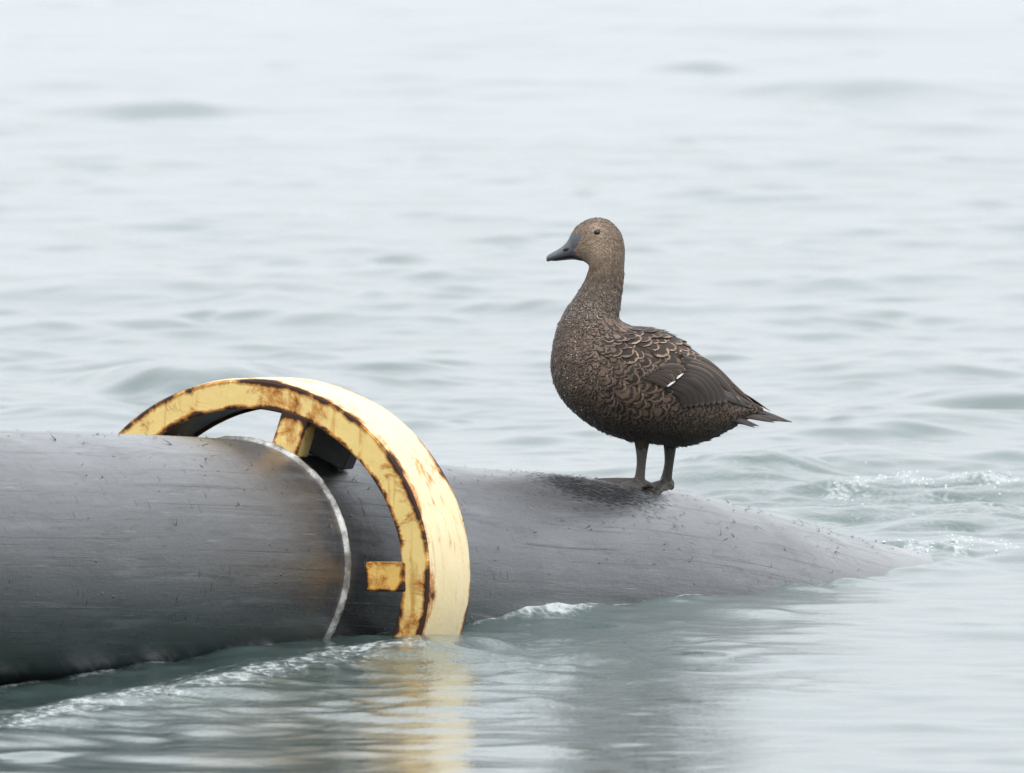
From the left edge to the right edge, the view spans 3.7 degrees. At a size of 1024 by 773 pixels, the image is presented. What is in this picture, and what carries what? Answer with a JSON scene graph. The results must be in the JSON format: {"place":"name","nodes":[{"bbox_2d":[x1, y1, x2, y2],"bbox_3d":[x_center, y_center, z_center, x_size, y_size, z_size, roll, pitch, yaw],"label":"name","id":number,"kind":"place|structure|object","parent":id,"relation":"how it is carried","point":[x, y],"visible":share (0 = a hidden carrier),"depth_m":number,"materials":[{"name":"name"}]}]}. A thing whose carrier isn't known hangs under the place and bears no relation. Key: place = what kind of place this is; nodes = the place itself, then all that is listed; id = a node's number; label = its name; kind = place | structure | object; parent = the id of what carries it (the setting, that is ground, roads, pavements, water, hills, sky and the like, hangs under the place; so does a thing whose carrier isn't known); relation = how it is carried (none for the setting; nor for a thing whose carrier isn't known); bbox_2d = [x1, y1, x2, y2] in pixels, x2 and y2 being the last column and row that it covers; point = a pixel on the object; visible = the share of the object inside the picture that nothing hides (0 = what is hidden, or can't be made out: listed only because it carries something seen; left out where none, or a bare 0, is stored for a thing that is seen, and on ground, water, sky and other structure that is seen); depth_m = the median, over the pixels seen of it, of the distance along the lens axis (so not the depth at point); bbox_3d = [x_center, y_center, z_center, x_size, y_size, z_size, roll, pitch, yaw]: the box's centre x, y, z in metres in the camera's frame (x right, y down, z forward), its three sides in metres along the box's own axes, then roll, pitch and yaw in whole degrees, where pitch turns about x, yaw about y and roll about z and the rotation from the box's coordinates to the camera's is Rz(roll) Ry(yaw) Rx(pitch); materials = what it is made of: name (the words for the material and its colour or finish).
{"place":"outdoors","nodes":[
{"label":"outdoors","id":0,"kind":"place"},
{"bbox_2d":[0,0,1023,772],"bbox_3d":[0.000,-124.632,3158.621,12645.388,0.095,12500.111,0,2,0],"label":"water","id":1,"kind":"structure","parent":0,"point":[812,210],"depth_m":37.58,"materials":[{"name":"grey liquid"}]},
{"bbox_2d":[0,429,932,684],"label":"floating pipe","id":2,"kind":"object","parent":1,"relation":"on","point":[119,550],"visible":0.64,"depth_m":23.06,"materials":[{"name":"black plastic"}]},
{"bbox_2d":[118,377,469,635],"bbox_3d":[-0.364,0.279,23.384,0.584,0.588,0.194,1,2,20],"label":"steel ring","id":3,"kind":"object","parent":2,"relation":"attached to","point":[428,576],"visible":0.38,"depth_m":23.27,"materials":[{"name":"yellow paint"}]},
{"bbox_2d":[546,217,791,494],"bbox_3d":[0.244,-0.045,24.458,0.381,0.434,0.192,0,2,0],"label":"duck","id":4,"kind":"object","parent":2,"relation":"on","point":[642,388],"visible":1,"depth_m":24.41},
{"bbox_2d":[589,462,1015,606],"bbox_3d":[0.624,0.246,26.110,0.725,0.047,4.884,0,2,9],"label":"foam","id":5,"kind":"object","parent":1,"relation":"on","point":[926,483],"visible":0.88,"depth_m":27.78,"materials":[{"name":"white"}]}
]}

